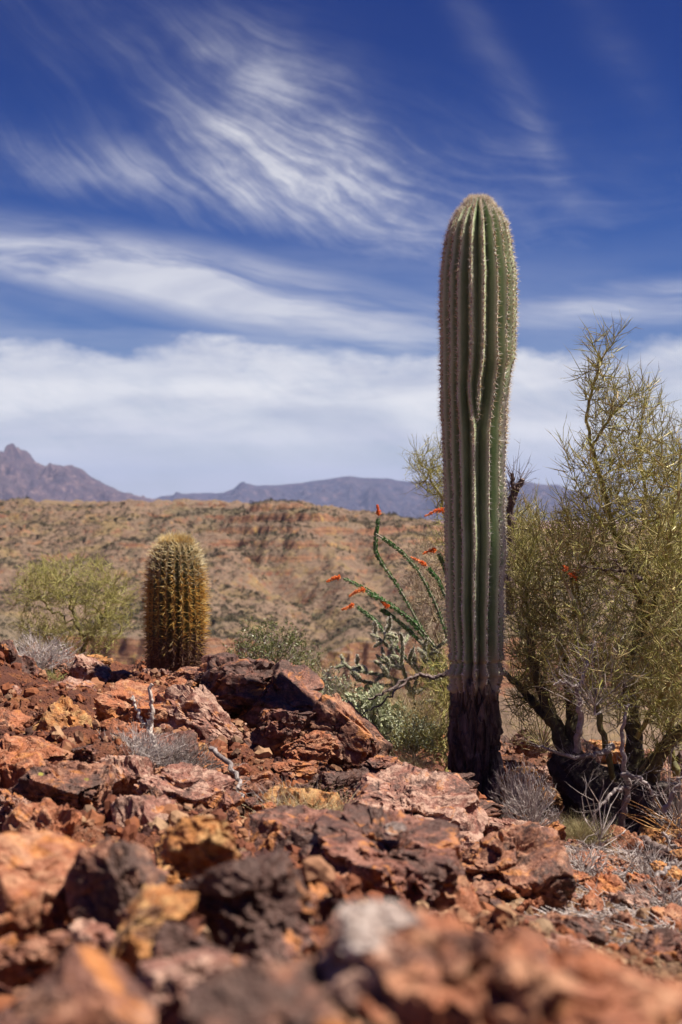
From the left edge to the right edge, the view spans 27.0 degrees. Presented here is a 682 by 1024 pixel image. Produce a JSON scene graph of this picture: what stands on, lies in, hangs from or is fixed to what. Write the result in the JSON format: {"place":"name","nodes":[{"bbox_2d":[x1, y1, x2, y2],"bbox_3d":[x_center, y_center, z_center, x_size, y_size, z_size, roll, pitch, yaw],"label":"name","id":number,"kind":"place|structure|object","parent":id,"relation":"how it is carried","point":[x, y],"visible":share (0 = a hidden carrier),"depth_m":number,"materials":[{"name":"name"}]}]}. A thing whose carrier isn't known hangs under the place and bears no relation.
{"place":"outdoors","nodes":[
{"label":"outdoors","id":0,"kind":"place"},
{"bbox_2d":[0,443,155,501],"bbox_3d":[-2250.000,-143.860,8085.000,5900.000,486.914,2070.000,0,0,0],"label":"mountain peak","id":1,"kind":"structure","parent":0,"point":[23,473],"depth_m":7816.40,"materials":[{"name":"purple stone"}]},
{"bbox_2d":[0,498,681,755],"bbox_3d":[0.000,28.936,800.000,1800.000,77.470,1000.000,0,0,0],"label":"canyon mesa","id":2,"kind":"structure","parent":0,"point":[290,585],"depth_m":557.22,"materials":[{"name":"stone"}]},
{"bbox_2d":[0,495,674,664],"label":"scrub","id":3,"kind":"object","parent":2,"relation":"on","point":[227,619],"visible":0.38,"depth_m":553.05,"materials":[{"name":"plant"}]},
{"bbox_2d":[0,521,681,989],"bbox_3d":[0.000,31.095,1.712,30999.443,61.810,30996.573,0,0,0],"label":"ground","id":4,"kind":"structure","parent":0,"point":[86,835],"depth_m":5.10,"materials":[{"name":"soil"}]},
{"bbox_2d":[0,789,30,833],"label":"boulder","id":5,"kind":"object","parent":4,"relation":"on","point":[9,802],"visible":0.44,"depth_m":3.84,"materials":[{"name":"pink stone"}]},
{"bbox_2d":[0,709,31,728],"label":"rock","id":6,"kind":"object","parent":4,"relation":"on","point":[15,718],"visible":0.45,"depth_m":5.55,"materials":[{"name":"orange stone"}]},
{"bbox_2d":[0,733,45,789],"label":"rock","id":7,"kind":"object","parent":4,"relation":"on","point":[18,757],"visible":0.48,"depth_m":4.47,"materials":[{"name":"orange stone"}]},
{"bbox_2d":[0,930,78,987],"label":"boulder","id":8,"kind":"object","parent":4,"relation":"on","point":[33,962],"visible":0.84,"depth_m":1.71,"materials":[{"name":"orange stone"}]},
{"bbox_2d":[0,828,83,943],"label":"boulder","id":9,"kind":"object","parent":4,"relation":"on","point":[35,865],"visible":0.84,"depth_m":2.09,"materials":[{"name":"orange stone"}]},
{"bbox_2d":[2,797,81,840],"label":"rock","id":10,"kind":"object","parent":4,"relation":"on","point":[47,813],"visible":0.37,"depth_m":3.37,"materials":[{"name":"orange stone"}]},
{"bbox_2d":[10,736,76,763],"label":"boulder","id":11,"kind":"object","parent":4,"relation":"on","point":[46,749],"visible":0.39,"depth_m":4.84,"materials":[{"name":"orange stone"}]},
{"bbox_2d":[13,628,82,680],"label":"dead bush","id":12,"kind":"object","parent":4,"relation":"on","point":[43,663],"visible":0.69,"depth_m":7.79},
{"bbox_2d":[8,759,116,812],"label":"boulder","id":13,"kind":"object","parent":4,"relation":"on","point":[77,785],"visible":0.76,"depth_m":4.03,"materials":[{"name":"orange stone"}]},
{"bbox_2d":[32,695,92,730],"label":"rock","id":14,"kind":"object","parent":4,"relation":"on","point":[62,711],"visible":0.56,"depth_m":5.81,"materials":[{"name":"orange stone"}]},
{"bbox_2d":[0,548,142,657],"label":"palo verde tree","id":15,"kind":"object","parent":4,"relation":"on","point":[113,599],"visible":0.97,"depth_m":11.43,"materials":[{"name":"green plant"}]},
{"bbox_2d":[11,944,156,1023],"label":"boulder","id":16,"kind":"object","parent":4,"relation":"on","point":[85,984],"visible":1,"depth_m":1.04,"materials":[{"name":"orange stone"}]},
{"bbox_2d":[67,654,112,684],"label":"rock","id":17,"kind":"object","parent":4,"relation":"on","point":[83,667],"visible":0.57,"depth_m":7.47,"materials":[{"name":"pink stone"}]},
{"bbox_2d":[69,918,116,953],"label":"rock","id":18,"kind":"object","parent":4,"relation":"on","point":[100,935],"visible":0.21,"depth_m":1.96,"materials":[{"name":"pink stone"}]},
{"bbox_2d":[64,834,167,931],"bbox_3d":[-0.324,0.546,2.054,0.195,0.139,0.117,0,0,36],"label":"boulder","id":19,"kind":"object","parent":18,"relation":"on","point":[106,878],"visible":0.81,"depth_m":2.03,"materials":[{"name":"orange stone"}]},
{"bbox_2d":[91,755,152,796],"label":"rock","id":20,"kind":"object","parent":4,"relation":"on","point":[129,771],"visible":0.59,"depth_m":4.62,"materials":[{"name":"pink stone"}]},
{"bbox_2d":[100,717,153,740],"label":"rock","id":21,"kind":"object","parent":4,"relation":"on","point":[107,726],"visible":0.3,"depth_m":5.42,"materials":[{"name":"orange stone"}]},
{"bbox_2d":[93,679,169,727],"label":"boulder","id":22,"kind":"object","parent":4,"relation":"on","point":[115,701],"visible":0.61,"depth_m":5.96,"materials":[{"name":"orange stone"}]},
{"bbox_2d":[110,794,175,826],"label":"rock","id":23,"kind":"object","parent":4,"relation":"on","point":[144,809],"visible":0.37,"depth_m":3.58,"materials":[{"name":"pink stone"}]},
{"bbox_2d":[95,721,193,767],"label":"dead bush","id":24,"kind":"object","parent":4,"relation":"on","point":[141,750],"visible":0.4,"depth_m":4.98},
{"bbox_2d":[130,683,165,759],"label":"dead branch","id":25,"kind":"object","parent":4,"relation":"on","point":[152,713],"visible":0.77,"depth_m":5.09,"materials":[{"name":"grey wood"}]},
{"bbox_2d":[107,884,198,978],"bbox_3d":[-0.233,0.510,1.749,0.138,0.082,0.195,-37,-2,19],"label":"boulder","id":26,"kind":"object","parent":4,"relation":"on","point":[151,909],"visible":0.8,"depth_m":1.72,"materials":[{"name":"orange stone"}]},
{"bbox_2d":[153,834,190,885],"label":"rock","id":27,"kind":"object","parent":4,"relation":"on","point":[173,877],"visible":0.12,"depth_m":2.83,"materials":[{"name":"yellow stone"}]},
{"bbox_2d":[145,730,198,763],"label":"rock","id":28,"kind":"object","parent":4,"relation":"on","point":[194,736],"visible":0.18,"depth_m":5.14,"materials":[{"name":"red stone"}]},
{"bbox_2d":[139,530,211,672],"bbox_3d":[-0.870,0.481,7.499,0.406,0.794,0.400,0,0,0],"label":"barrel cactus","id":29,"kind":"object","parent":4,"relation":"on","point":[175,632],"visible":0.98,"depth_m":7.39,"materials":[{"name":"plant"}]},
{"bbox_2d":[165,666,198,687],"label":"rock","id":30,"kind":"object","parent":4,"relation":"on","point":[188,671],"visible":0.41,"depth_m":6.85,"materials":[{"name":"orange stone"}]},
{"bbox_2d":[132,762,235,810],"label":"boulder","id":31,"kind":"object","parent":4,"relation":"on","point":[182,783],"visible":0.55,"depth_m":4.48,"materials":[{"name":"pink stone"}]},
{"bbox_2d":[146,728,227,770],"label":"dead bush","id":32,"kind":"object","parent":4,"relation":"on","point":[186,757],"visible":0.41,"depth_m":4.99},
{"bbox_2d":[150,921,227,959],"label":"boulder","id":33,"kind":"object","parent":4,"relation":"on","point":[171,939],"visible":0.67,"depth_m":1.58,"materials":[{"name":"red stone"}]},
{"bbox_2d":[135,946,247,1023],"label":"boulder","id":34,"kind":"object","parent":4,"relation":"on","point":[165,981],"visible":0.5,"depth_m":1.31,"materials":[{"name":"pink stone"}]},
{"bbox_2d":[154,684,242,741],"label":"boulder","id":35,"kind":"object","parent":4,"relation":"on","point":[202,713],"visible":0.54,"depth_m":5.94,"materials":[{"name":"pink stone"}]},
{"bbox_2d":[157,814,242,877],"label":"boulder","id":36,"kind":"object","parent":4,"relation":"on","point":[196,846],"visible":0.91,"depth_m":2.30,"materials":[{"name":"orange stone"}]},
{"bbox_2d":[217,790,244,811],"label":"rock","id":37,"kind":"object","parent":4,"relation":"on","point":[229,799],"visible":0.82,"depth_m":4.36,"materials":[{"name":"red stone"}]},
{"bbox_2d":[193,652,273,718],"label":"boulder","id":38,"kind":"object","parent":4,"relation":"on","point":[234,684],"visible":0.63,"depth_m":6.44,"materials":[{"name":"red stone"}]},
{"bbox_2d":[208,746,258,812],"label":"dead branch","id":39,"kind":"object","parent":4,"relation":"on","point":[225,760],"visible":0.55,"depth_m":4.82,"materials":[{"name":"grey wood"}]},
{"bbox_2d":[178,848,318,964],"bbox_3d":[-0.099,0.515,1.849,0.140,0.159,0.192,0,0,41],"label":"boulder","id":40,"kind":"object","parent":4,"relation":"on","point":[261,907],"visible":0.97,"depth_m":1.80,"materials":[{"name":"red stone"}]},
{"bbox_2d":[232,771,275,794],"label":"rock","id":41,"kind":"object","parent":4,"relation":"on","point":[264,780],"visible":0.44,"depth_m":4.84,"materials":[{"name":"orange stone"}]},
{"bbox_2d":[242,728,284,758],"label":"rock","id":42,"kind":"object","parent":4,"relation":"on","point":[253,739],"visible":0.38,"depth_m":5.88,"materials":[{"name":"orange stone"}]},
{"bbox_2d":[257,709,315,737],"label":"rock","id":43,"kind":"object","parent":42,"relation":"on","point":[277,723],"visible":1,"depth_m":5.83,"materials":[{"name":"red stone"}]},
{"bbox_2d":[181,957,354,1023],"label":"boulder","id":44,"kind":"object","parent":4,"relation":"on","point":[264,992],"visible":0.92,"depth_m":0.96,"materials":[{"name":"orange stone"}]},
{"bbox_2d":[222,612,323,671],"bbox_3d":[-0.410,0.817,8.308,0.658,0.474,0.586,0,0,0],"label":"creosote bush","id":45,"kind":"object","parent":4,"relation":"on","point":[269,650],"visible":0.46,"depth_m":8.28,"materials":[{"name":"green plant"}]},
{"bbox_2d":[239,659,323,730],"bbox_3d":[-0.259,0.838,6.458,0.375,0.324,0.376,0,0,23],"label":"boulder","id":46,"kind":"object","parent":4,"relation":"on","point":[291,687],"visible":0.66,"depth_m":6.39,"materials":[{"name":"red stone"}]},
{"bbox_2d":[270,759,316,780],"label":"rock","id":47,"kind":"object","parent":4,"relation":"on","point":[305,770],"visible":0.86,"depth_m":5.27,"materials":[{"name":"orange stone"}]},
{"bbox_2d":[248,804,340,851],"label":"rock","id":48,"kind":"object","parent":4,"relation":"on","point":[276,828],"visible":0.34,"depth_m":3.46,"materials":[{"name":"red stone"}]},
{"bbox_2d":[237,775,362,817],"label":"grass tuft","id":49,"kind":"object","parent":4,"relation":"on","point":[316,808],"visible":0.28,"depth_m":4.43,"materials":[{"name":"plant"}]},
{"bbox_2d":[261,786,340,809],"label":"rock","id":50,"kind":"object","parent":4,"relation":"on","point":[314,792],"visible":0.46,"depth_m":4.48,"materials":[{"name":"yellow stone"}]},
{"bbox_2d":[280,730,339,761],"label":"rock","id":51,"kind":"object","parent":4,"relation":"on","point":[317,745],"visible":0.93,"depth_m":5.55,"materials":[{"name":"orange stone"}]},
{"bbox_2d":[299,767,361,803],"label":"boulder","id":52,"kind":"object","parent":4,"relation":"on","point":[350,779],"visible":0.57,"depth_m":5.07,"materials":[{"name":"red stone"}]},
{"bbox_2d":[317,663,360,702],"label":"brittlebush","id":53,"kind":"object","parent":4,"relation":"on","point":[329,686],"visible":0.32,"depth_m":7.28,"materials":[{"name":"green plant"}]},
{"bbox_2d":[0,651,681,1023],"bbox_3d":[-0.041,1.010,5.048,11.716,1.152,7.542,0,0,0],"label":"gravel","id":54,"kind":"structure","parent":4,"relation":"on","point":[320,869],"depth_m":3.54,"materials":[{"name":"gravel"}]},
{"bbox_2d":[305,693,392,764],"bbox_3d":[0.042,0.938,6.020,0.408,0.207,0.300,32,8,-5],"label":"boulder","id":55,"kind":"object","parent":4,"relation":"on","point":[353,732],"visible":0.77,"depth_m":5.94,"materials":[{"name":"orange stone"}]},
{"bbox_2d":[342,682,415,756],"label":"brittlebush","id":56,"kind":"object","parent":4,"relation":"on","point":[378,721],"visible":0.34,"depth_m":6.74,"materials":[{"name":"green plant"}]},
{"bbox_2d":[359,755,401,778],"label":"rock","id":57,"kind":"object","parent":4,"relation":"on","point":[375,765],"visible":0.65,"depth_m":5.56,"materials":[{"name":"red stone"}]},
{"bbox_2d":[298,803,464,912],"bbox_3d":[0.086,0.744,2.979,0.354,0.181,0.409,5,8,-6],"label":"boulder","id":58,"kind":"object","parent":4,"relation":"on","point":[414,863],"visible":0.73,"depth_m":2.92,"materials":[{"name":"red stone"}]},
{"bbox_2d":[326,504,450,705],"bbox_3d":[0.281,0.491,7.346,0.737,1.064,0.332,0,0,24],"label":"ocotillo","id":59,"kind":"object","parent":4,"relation":"on","point":[415,624],"visible":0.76,"depth_m":7.30,"materials":[{"name":"green plant"}]},
{"bbox_2d":[333,615,447,710],"bbox_3d":[0.263,0.751,6.997,0.604,0.497,0.198,0,0,0],"label":"staghorn cholla","id":60,"kind":"object","parent":4,"relation":"on","point":[357,669],"visible":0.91,"depth_m":6.99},
{"bbox_2d":[344,670,448,736],"bbox_3d":[0.330,0.904,6.879,0.627,0.388,0.646,0,0,10],"label":"grass tuft","id":61,"kind":"object","parent":4,"relation":"on","point":[419,708],"visible":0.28,"depth_m":6.86,"materials":[{"name":"plant"}]},
{"bbox_2d":[362,665,445,715],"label":"dead branch","id":62,"kind":"object","parent":4,"relation":"on","point":[415,676],"visible":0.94,"depth_m":6.43,"materials":[{"name":"grey wood"}]},
{"bbox_2d":[381,706,442,757],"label":"brittlebush","id":63,"kind":"object","parent":4,"relation":"on","point":[413,736],"visible":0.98,"depth_m":6.48,"materials":[{"name":"green plant"}]},
{"bbox_2d":[391,745,441,769],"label":"grass tuft","id":64,"kind":"object","parent":4,"relation":"on","point":[415,761],"visible":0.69,"depth_m":6.09,"materials":[{"name":"plant"}]},
{"bbox_2d":[348,762,489,832],"bbox_3d":[0.232,0.993,4.603,0.496,0.257,0.539,3,21,11],"label":"boulder","id":65,"kind":"object","parent":4,"relation":"on","point":[417,794],"visible":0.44,"depth_m":4.55,"materials":[{"name":"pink stone"}]},
{"bbox_2d":[389,528,448,745],"bbox_3d":[0.483,0.694,7.675,0.475,1.251,0.660,0,0,0],"label":"twiggy bush","id":66,"kind":"object","parent":4,"relation":"on","point":[434,587],"visible":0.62,"depth_m":7.68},
{"bbox_2d":[410,631,451,771],"bbox_3d":[0.488,0.922,6.842,0.357,0.706,0.914,0,0,0],"label":"twiggy bush","id":67,"kind":"object","parent":4,"relation":"on","point":[441,740],"visible":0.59,"depth_m":6.87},
{"bbox_2d":[358,907,541,1023],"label":"boulder","id":68,"kind":"object","parent":4,"relation":"on","point":[433,978],"visible":0.71,"depth_m":0.94,"materials":[{"name":"orange stone"}]},
{"bbox_2d":[314,915,412,1023],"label":"boulder","id":69,"kind":"object","parent":68,"relation":"on","point":[347,980],"visible":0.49,"depth_m":0.97,"materials":[{"name":"pink stone"}]},
{"bbox_2d":[336,899,421,959],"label":"boulder","id":70,"kind":"object","parent":69,"relation":"on","point":[363,923],"visible":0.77,"depth_m":0.99,"materials":[{"name":"grey stone"}]},
{"bbox_2d":[433,874,481,917],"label":"rock","id":71,"kind":"object","parent":4,"relation":"on","point":[462,895],"visible":0.13,"depth_m":2.87,"materials":[{"name":"orange stone"}]},
{"bbox_2d":[459,831,482,851],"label":"boulder","id":72,"kind":"object","parent":4,"relation":"on","point":[468,839],"visible":0.13,"depth_m":4.21,"materials":[{"name":"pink stone"}]},
{"bbox_2d":[397,427,558,607],"bbox_3d":[0.775,0.422,7.996,0.960,1.894,0.797,0,0,0],"label":"palo verde tree","id":73,"kind":"object","parent":4,"relation":"on","point":[430,470],"visible":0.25,"depth_m":7.94,"materials":[{"name":"green plant"}]},
{"bbox_2d":[435,193,521,804],"bbox_3d":[0.596,-0.032,6.201,0.382,2.727,0.384,0,0,0],"label":"saguaro","id":74,"kind":"object","parent":4,"relation":"on","point":[477,317],"visible":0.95,"depth_m":6.11,"materials":[{"name":"plant"}]},
{"bbox_2d":[484,753,537,811],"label":"dead bush","id":75,"kind":"object","parent":4,"relation":"on","point":[508,785],"visible":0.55,"depth_m":5.79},
{"bbox_2d":[483,817,543,836],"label":"boulder","id":76,"kind":"object","parent":4,"relation":"on","point":[496,824],"visible":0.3,"depth_m":4.87,"materials":[{"name":"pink stone"}]},
{"bbox_2d":[499,735,529,766],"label":"rock","id":77,"kind":"object","parent":4,"relation":"on","point":[509,754],"visible":0.3,"depth_m":7.79,"materials":[{"name":"orange stone"}]},
{"bbox_2d":[461,821,576,913],"bbox_3d":[0.433,0.956,3.746,0.332,0.293,0.398,12,5,-17],"label":"boulder","id":78,"kind":"object","parent":4,"relation":"on","point":[527,860],"visible":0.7,"depth_m":3.63,"materials":[{"name":"orange stone"}]},
{"bbox_2d":[504,441,540,614],"bbox_3d":[0.867,0.068,6.994,0.304,0.878,0.344,0,0,-29],"label":"dead snag","id":79,"kind":"object","parent":4,"relation":"on","point":[516,486],"visible":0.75,"depth_m":6.98,"materials":[{"name":"brown wood"}]},
{"bbox_2d":[500,767,546,805],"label":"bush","id":80,"kind":"object","parent":4,"relation":"on","point":[537,778],"visible":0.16,"depth_m":6.38,"materials":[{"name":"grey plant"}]},
{"bbox_2d":[496,754,564,826],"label":"dead bush","id":81,"kind":"object","parent":4,"relation":"on","point":[528,803],"visible":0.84,"depth_m":5.34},
{"bbox_2d":[512,729,549,758],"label":"rock","id":82,"kind":"object","parent":4,"relation":"on","point":[525,751],"visible":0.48,"depth_m":7.55,"materials":[{"name":"brown stone"}]},
{"bbox_2d":[502,658,591,752],"bbox_3d":[0.961,0.891,6.674,0.458,0.547,0.465,0,0,-33],"label":"dead bush","id":83,"kind":"object","parent":4,"relation":"on","point":[535,730],"visible":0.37,"depth_m":6.69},
{"bbox_2d":[516,911,609,946],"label":"boulder","id":84,"kind":"object","parent":4,"relation":"on","point":[592,930],"visible":0.35,"depth_m":2.96,"materials":[{"name":"orange stone"}]},
{"bbox_2d":[545,932,591,950],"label":"rock","id":85,"kind":"object","parent":4,"relation":"on","point":[552,942],"visible":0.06,"depth_m":2.50,"materials":[{"name":"pink stone"}]},
{"bbox_2d":[472,928,681,1023],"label":"boulder","id":86,"kind":"object","parent":4,"relation":"on","point":[532,975],"visible":0.89,"depth_m":0.92,"materials":[{"name":"orange stone"}]},
{"bbox_2d":[547,807,626,849],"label":"grass tuft","id":87,"kind":"object","parent":4,"relation":"on","point":[580,829],"visible":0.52,"depth_m":5.46,"materials":[{"name":"plant"}]},
{"bbox_2d":[571,890,603,914],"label":"rock","id":88,"kind":"object","parent":4,"relation":"on","point":[591,900],"visible":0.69,"depth_m":3.72,"materials":[{"name":"orange stone"}]},
{"bbox_2d":[499,310,681,838],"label":"palo verde tree","id":89,"kind":"object","parent":4,"relation":"on","point":[569,761],"visible":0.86,"depth_m":5.99,"materials":[{"name":"green plant"}]},
{"bbox_2d":[535,612,649,715],"bbox_3d":[1.022,0.605,5.728,0.543,0.422,0.438,0,0,0],"label":"dead bush","id":90,"kind":"object","parent":89,"relation":"attached to","point":[593,703],"visible":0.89,"depth_m":5.68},
{"bbox_2d":[520,810,681,945],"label":"twig litter","id":91,"kind":"object","parent":4,"relation":"on","point":[599,916],"visible":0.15,"depth_m":3.61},
{"bbox_2d":[566,831,636,881],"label":"dead bush","id":92,"kind":"object","parent":4,"relation":"on","point":[587,870],"visible":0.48,"depth_m":4.63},
{"bbox_2d":[568,770,638,848],"bbox_3d":[1.021,1.129,5.406,0.291,0.303,0.191,0,0,-30],"label":"dead bush","id":93,"kind":"object","parent":4,"relation":"on","point":[602,830],"visible":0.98,"depth_m":5.40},
{"bbox_2d":[582,871,625,897],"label":"rock","id":94,"kind":"object","parent":4,"relation":"on","point":[609,882],"visible":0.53,"depth_m":4.16,"materials":[{"name":"orange stone"}]},
{"bbox_2d":[599,911,645,935],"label":"rock","id":95,"kind":"object","parent":4,"relation":"on","point":[624,918],"visible":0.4,"depth_m":3.42,"materials":[{"name":"orange stone"}]},
{"bbox_2d":[602,824,645,853],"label":"rock","id":96,"kind":"object","parent":4,"relation":"on","point":[630,839],"visible":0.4,"depth_m":5.46,"materials":[{"name":"orange stone"}]},
{"bbox_2d":[607,890,650,910],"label":"rock","id":97,"kind":"object","parent":4,"relation":"on","point":[620,897],"visible":0.5,"depth_m":3.91,"materials":[{"name":"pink stone"}]},
{"bbox_2d":[580,399,681,776],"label":"palo verde tree","id":98,"kind":"object","parent":4,"relation":"on","point":[675,767],"visible":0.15,"depth_m":7.58,"materials":[{"name":"green plant"}]},
{"bbox_2d":[606,830,681,877],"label":"dead bush","id":99,"kind":"object","parent":4,"relation":"on","point":[641,864],"visible":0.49,"depth_m":4.83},
{"bbox_2d":[607,848,681,906],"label":"dead bush","id":100,"kind":"object","parent":4,"relation":"on","point":[671,896],"visible":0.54,"depth_m":3.98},
{"bbox_2d":[617,795,681,836],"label":"grass tuft","id":101,"kind":"object","parent":4,"relation":"on","point":[669,821],"visible":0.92,"depth_m":5.54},
{"bbox_2d":[627,742,681,837],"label":"dead bush","id":102,"kind":"object","parent":4,"relation":"on","point":[675,815],"visible":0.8,"depth_m":5.59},
{"bbox_2d":[629,927,681,962],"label":"boulder","id":103,"kind":"object","parent":4,"relation":"on","point":[657,941],"visible":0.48,"depth_m":2.88,"materials":[{"name":"red stone"}]},
{"bbox_2d":[630,876,681,904],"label":"rock","id":104,"kind":"object","parent":4,"relation":"on","point":[644,888],"visible":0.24,"depth_m":4.08,"materials":[{"name":"orange stone"}]},
{"bbox_2d":[649,903,681,924],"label":"rock","id":105,"kind":"object","parent":4,"relation":"on","point":[670,910],"visible":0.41,"depth_m":3.58,"materials":[{"name":"orange stone"}]},
{"bbox_2d":[650,860,681,883],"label":"rock","id":106,"kind":"object","parent":4,"relation":"on","point":[676,874],"visible":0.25,"depth_m":4.69,"materials":[{"name":"orange stone"}]},
{"bbox_2d":[0,0,681,499],"label":"sky","id":107,"kind":"structure","parent":0,"point":[223,223],"materials":[{"name":"blue"}]},
{"bbox_2d":[155,476,681,520],"bbox_3d":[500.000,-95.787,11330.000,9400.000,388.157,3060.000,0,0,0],"label":"mountain range","id":108,"kind":"structure","parent":0,"point":[349,493],"depth_m":10980.03,"materials":[{"name":"stone"}]},
{"bbox_2d":[511,756,681,981],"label":"tan gravel","id":109,"kind":"structure","parent":0,"point":[630,949],"depth_m":2.74,"materials":[{"name":"gravel"}]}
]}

